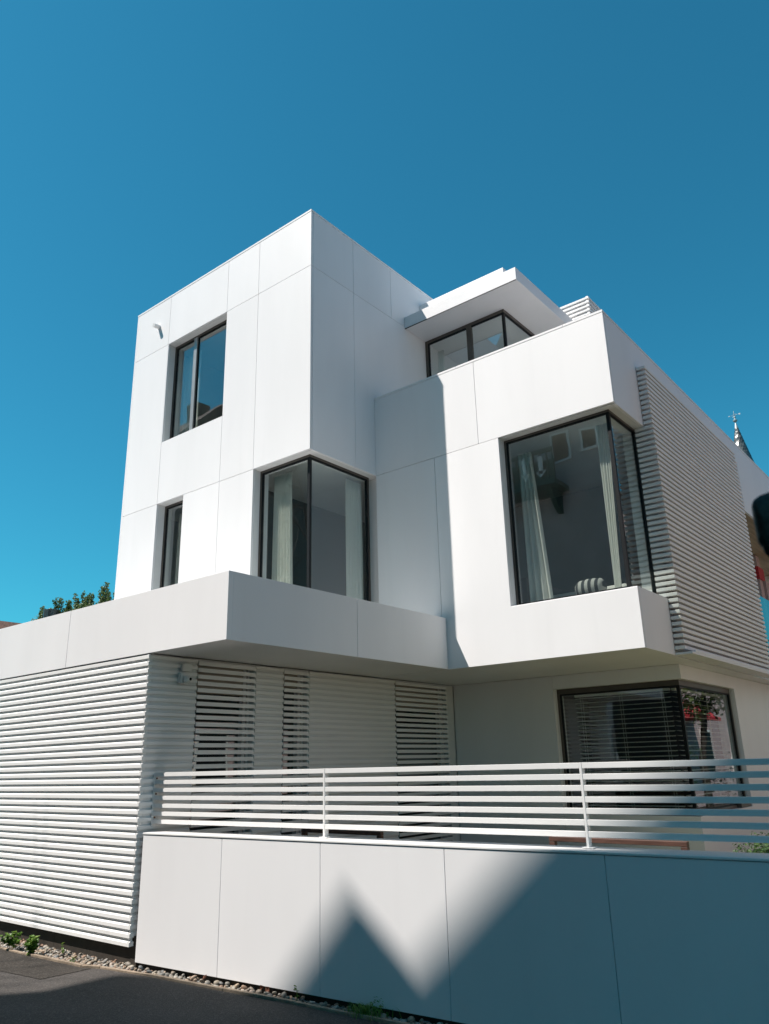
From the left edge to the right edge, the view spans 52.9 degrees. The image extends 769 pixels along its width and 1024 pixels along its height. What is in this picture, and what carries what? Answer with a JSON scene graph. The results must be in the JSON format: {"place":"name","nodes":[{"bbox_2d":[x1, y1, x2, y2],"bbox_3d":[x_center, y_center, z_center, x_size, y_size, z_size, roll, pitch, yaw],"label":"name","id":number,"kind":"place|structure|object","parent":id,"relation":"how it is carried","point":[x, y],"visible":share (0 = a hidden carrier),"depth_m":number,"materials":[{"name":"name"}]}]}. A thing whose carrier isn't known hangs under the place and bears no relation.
{"place":"outdoors","nodes":[
{"label":"outdoors","id":0,"kind":"place"},
{"bbox_2d":[0,968,385,1023],"bbox_3d":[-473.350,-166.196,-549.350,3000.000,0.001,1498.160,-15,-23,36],"label":"road","id":1,"kind":"structure","parent":0,"point":[94,996],"depth_m":5.93,"materials":[{"name":"grey asphalt"}]},
{"bbox_2d":[0,949,90,978],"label":"asphalt patch","id":2,"kind":"object","parent":1,"relation":"on","point":[22,965],"visible":1,"depth_m":7.15,"materials":[{"name":"grey asphalt"}]},
{"bbox_2d":[751,492,768,556],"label":"evergreen branch","id":3,"kind":"object","parent":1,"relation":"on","point":[760,508],"visible":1,"depth_m":0.99,"materials":[{"name":"grey plant"}]},
{"bbox_2d":[0,0,768,622],"label":"sky","id":4,"kind":"structure","parent":0,"point":[613,153],"materials":[{"name":"blue"}]},
{"label":"ground","id":5,"kind":"structure","parent":0,"visible":0},
{"bbox_2d":[0,621,21,628],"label":"house","id":6,"kind":"structure","parent":5,"relation":"on","point":[4,624],"depth_m":34.13,"materials":[{"name":"brown tile"}]},
{"bbox_2d":[0,946,410,1023],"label":"kerb edging","id":7,"kind":"object","parent":5,"relation":"on","point":[302,1004],"visible":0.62,"depth_m":6.23,"materials":[{"name":"concrete"}]},
{"bbox_2d":[0,209,768,969],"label":"modern house","id":8,"kind":"structure","parent":5,"relation":"on","point":[316,339],"depth_m":10.67,"materials":[{"name":"white paint"}]},
{"bbox_2d":[31,606,51,620],"bbox_3d":[-6.779,2.722,15.126,0.538,1.812,0.511,-15,-23,36],"label":"terrace shrub","id":9,"kind":"object","parent":8,"relation":"on","point":[40,613],"visible":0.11,"depth_m":15.35,"materials":[{"name":"green plant"}]},
{"bbox_2d":[43,609,60,617],"bbox_3d":[-6.313,2.626,14.498,0.320,1.580,0.320,-15,-23,36],"label":"planter pot","id":10,"kind":"object","parent":8,"relation":"on","point":[48,612],"visible":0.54,"depth_m":14.59,"materials":[{"name":"grey metal"}]},
{"bbox_2d":[52,597,65,612],"bbox_3d":[-6.316,2.560,14.789,0.380,1.888,0.380,-15,-23,36],"label":"terrace shrub","id":11,"kind":"object","parent":8,"relation":"on","point":[58,606],"visible":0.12,"depth_m":14.97,"materials":[{"name":"green plant"}]},
{"bbox_2d":[59,600,71,613],"bbox_3d":[-6.004,2.521,14.527,0.460,1.783,0.437,-15,-23,36],"label":"terrace shrub","id":12,"kind":"object","parent":8,"relation":"on","point":[68,608],"visible":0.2,"depth_m":14.72,"materials":[{"name":"green plant"}]},
{"bbox_2d":[71,590,87,610],"bbox_3d":[-5.656,2.373,14.288,0.460,1.899,0.464,-15,-23,36],"label":"terrace shrub","id":13,"kind":"object","parent":8,"relation":"on","point":[76,602],"visible":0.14,"depth_m":14.48,"materials":[{"name":"green plant"}]},
{"bbox_2d":[77,593,96,608],"bbox_3d":[-5.417,2.355,14.096,0.597,1.803,0.604,-15,-23,36],"label":"terrace shrub","id":14,"kind":"object","parent":8,"relation":"on","point":[89,601],"visible":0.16,"depth_m":14.23,"materials":[{"name":"green plant"}]},
{"bbox_2d":[98,582,110,603],"bbox_3d":[-5.042,2.192,13.823,0.380,1.924,0.380,-15,-23,36],"label":"terrace shrub","id":15,"kind":"object","parent":8,"relation":"on","point":[102,597],"visible":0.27,"depth_m":14.02,"materials":[{"name":"green plant"}]},
{"bbox_2d":[106,592,114,600],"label":"terrace shrub","id":16,"kind":"object","parent":8,"relation":"on","point":[109,597],"visible":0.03,"depth_m":13.81,"materials":[{"name":"green plant"}]},
{"bbox_2d":[152,323,160,328],"bbox_3d":[-4.064,-3.314,13.803,0.080,0.095,0.135,-15,-23,36],"label":"overflow spout","id":17,"kind":"object","parent":8,"relation":"attached to","point":[155,325],"visible":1,"depth_m":13.77,"materials":[{"name":"white paint"}]},
{"bbox_2d":[160,500,182,587],"bbox_3d":[-3.290,1.031,12.142,0.690,2.500,0.060,-15,-23,36],"label":"window","id":18,"kind":"structure","parent":8,"relation":"in","point":[164,547],"depth_m":12.50,"materials":[{"name":"brown metal"}]},
{"bbox_2d":[175,514,181,583],"bbox_3d":[-3.199,1.178,12.307,0.452,2.480,0.073,-15,-23,36],"label":"curtain","id":19,"kind":"object","parent":8,"relation":"hanging from","point":[178,550],"visible":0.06,"depth_m":12.61,"materials":[{"name":"white fabric"}]},
{"bbox_2d":[178,673,191,683],"bbox_3d":[-2.098,1.753,8.169,0.137,0.112,0.100,-15,-23,36],"label":"security camera","id":20,"kind":"object","parent":8,"relation":"attached to","point":[184,678],"visible":1,"depth_m":8.15,"materials":[{"name":"white plastic"}]},
{"bbox_2d":[181,663,191,671],"bbox_3d":[-2.116,1.663,8.255,0.045,0.080,0.115,-15,-23,36],"label":"junction box","id":21,"kind":"object","parent":8,"relation":"attached to","point":[186,667],"visible":1,"depth_m":8.23,"materials":[{"name":"white plastic"}]},
{"bbox_2d":[177,350,201,435],"bbox_3d":[-3.396,-1.693,13.295,0.642,2.200,0.074,-15,-23,36],"label":"curtain","id":22,"kind":"object","parent":8,"relation":"hanging from","point":[185,396],"visible":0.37,"depth_m":13.41,"materials":[{"name":"white fabric"}]},
{"bbox_2d":[170,320,226,438],"bbox_3d":[-3.036,-2.174,12.882,1.548,1.856,0.072,-15,-23,36],"label":"window","id":23,"kind":"structure","parent":8,"relation":"in","point":[196,340],"depth_m":13.11,"materials":[{"name":"brown metal"}]},
{"bbox_2d":[272,472,292,583],"bbox_3d":[-1.430,0.642,10.838,0.410,2.500,0.068,-15,-23,36],"label":"curtain","id":24,"kind":"object","parent":8,"relation":"hanging from","point":[282,559],"visible":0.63,"depth_m":10.96,"materials":[{"name":"white fabric"}]},
{"bbox_2d":[258,454,370,600],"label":"corner window","id":25,"kind":"structure","parent":8,"relation":"in","point":[309,457],"depth_m":11.05,"materials":[{"name":"brown metal"}]},
{"bbox_2d":[345,479,363,599],"bbox_3d":[-0.440,0.729,11.182,0.074,2.500,0.361,-15,-23,36],"label":"curtain","id":26,"kind":"object","parent":8,"relation":"hanging from","point":[354,553],"visible":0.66,"depth_m":11.28,"materials":[{"name":"white fabric"}]},
{"bbox_2d":[438,350,444,372],"bbox_3d":[1.007,-1.802,13.221,0.145,2.150,0.071,-15,-23,36],"label":"curtain","id":27,"kind":"object","parent":8,"relation":"hanging from","point":[441,362],"visible":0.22,"depth_m":13.48,"materials":[{"name":"white fabric"}]},
{"bbox_2d":[425,309,534,377],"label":"corner window","id":28,"kind":"structure","parent":8,"relation":"in","point":[469,332],"depth_m":12.97,"materials":[{"name":"brown metal"}]},
{"bbox_2d":[518,452,553,601],"bbox_3d":[1.972,0.339,10.016,0.360,2.400,0.074,-15,-23,36],"label":"curtain","id":29,"kind":"object","parent":8,"relation":"hanging from","point":[540,584],"visible":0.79,"depth_m":10.04,"materials":[{"name":"white fabric"}]},
{"bbox_2d":[520,577,626,602],"bbox_3d":[3.044,1.391,10.755,1.500,0.850,2.050,-15,-23,36],"label":"bed","id":30,"kind":"object","parent":8,"relation":"on","point":[525,590],"visible":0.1,"depth_m":10.45,"materials":[{"name":"fabric"}]},
{"bbox_2d":[504,409,656,604],"bbox_3d":[2.482,0.064,9.962,1.490,2.275,0.849,-15,-23,36],"label":"corner window","id":31,"kind":"structure","parent":8,"relation":"in","point":[608,413],"depth_m":9.78,"materials":[{"name":"brown metal"}]},
{"bbox_2d":[575,578,606,593],"bbox_3d":[2.574,0.948,9.640,0.377,0.240,0.240,-15,-23,36],"label":"cushion","id":32,"kind":"object","parent":8,"relation":"on","point":[590,585],"visible":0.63,"depth_m":9.55,"materials":[{"name":"fabric"}]},
{"bbox_2d":[596,423,621,587],"bbox_3d":[2.781,0.070,9.384,0.161,2.480,0.058,-15,-23,36],"label":"curtain","id":33,"kind":"object","parent":8,"relation":"hanging from","point":[604,452],"visible":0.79,"depth_m":9.48,"materials":[{"name":"white fabric"}]},
{"bbox_2d":[574,688,684,807],"bbox_3d":[3.267,3.195,10.418,1.355,1.509,0.054,-15,-23,36],"label":"venetian blind","id":34,"kind":"object","parent":8,"relation":"hanging from","point":[621,693],"visible":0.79,"depth_m":10.41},
{"bbox_2d":[557,679,745,808],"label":"corner window","id":35,"kind":"structure","parent":8,"relation":"in","point":[679,684],"depth_m":10.70,"materials":[{"name":"brown metal"}]},
{"bbox_2d":[671,688,733,806],"bbox_3d":[4.451,3.271,10.739,0.054,1.509,1.948,-15,-23,36],"label":"venetian blind","id":36,"kind":"object","parent":8,"relation":"attached to","point":[697,693],"visible":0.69,"depth_m":10.76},
{"bbox_2d":[135,830,768,1023],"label":"garden wall","id":37,"kind":"structure","parent":5,"relation":"on","point":[444,932],"depth_m":5.32,"materials":[{"name":"white"}]},
{"bbox_2d":[151,758,768,848],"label":"railing","id":38,"kind":"object","parent":37,"relation":"on","point":[584,798],"visible":1,"depth_m":5.56,"materials":[{"name":"white metal"}]},
{"bbox_2d":[728,411,754,462],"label":"church turret","id":39,"kind":"object","parent":5,"relation":"on","point":[739,442],"visible":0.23,"depth_m":57.79,"materials":[{"name":"stone"}]},
{"label":"patio lawn","id":40,"kind":"structure","parent":0,"visible":0},
{"bbox_2d":[301,828,383,838],"bbox_3d":[-0.322,3.962,8.409,1.152,0.967,0.502,-15,-23,36],"label":"garden bench","id":41,"kind":"object","parent":40,"relation":"on","point":[306,831],"visible":0.21,"depth_m":8.32,"materials":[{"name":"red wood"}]},
{"bbox_2d":[549,836,689,849],"bbox_3d":[2.105,3.286,6.562,1.220,0.985,0.502,-15,-23,36],"label":"garden bench","id":42,"kind":"object","parent":40,"relation":"on","point":[683,845],"visible":0.2,"depth_m":6.47,"materials":[{"name":"red wood"}]},
{"bbox_2d":[733,832,768,852],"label":"box hedge","id":43,"kind":"object","parent":40,"relation":"on","point":[764,849],"visible":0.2,"depth_m":5.72,"materials":[{"name":"green plant"}]},
{"label":"gravel bed","id":44,"kind":"structure","parent":0,"visible":0},
{"bbox_2d":[0,931,22,948],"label":"weed","id":45,"kind":"object","parent":44,"relation":"on","point":[12,940],"visible":0.96,"depth_m":7.86,"materials":[{"name":"green plant"}]},
{"bbox_2d":[23,935,38,954],"bbox_3d":[-3.496,4.304,7.653,0.151,0.200,0.173,6,-20,-23],"label":"weed","id":46,"kind":"object","parent":44,"relation":"on","point":[31,944],"visible":0.98,"depth_m":7.63,"materials":[{"name":"green plant"}]},
{"bbox_2d":[0,937,447,1023],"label":"pebbles","id":47,"kind":"object","parent":44,"relation":"on","point":[53,952],"visible":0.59,"depth_m":6.86,"materials":[{"name":"beige gravel"}]},
{"bbox_2d":[338,996,401,1021],"bbox_3d":[-0.115,3.520,5.503,0.491,0.119,0.296,-15,-23,36],"label":"grass clump","id":48,"kind":"object","parent":47,"relation":"on","point":[364,1009],"visible":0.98,"depth_m":5.49,"materials":[{"name":"green plant"}]},
{"bbox_2d":[293,985,300,1000],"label":"weed","id":49,"kind":"object","parent":44,"relation":"on","point":[294,989],"visible":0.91,"depth_m":5.95,"materials":[{"name":"green plant"}]}
]}

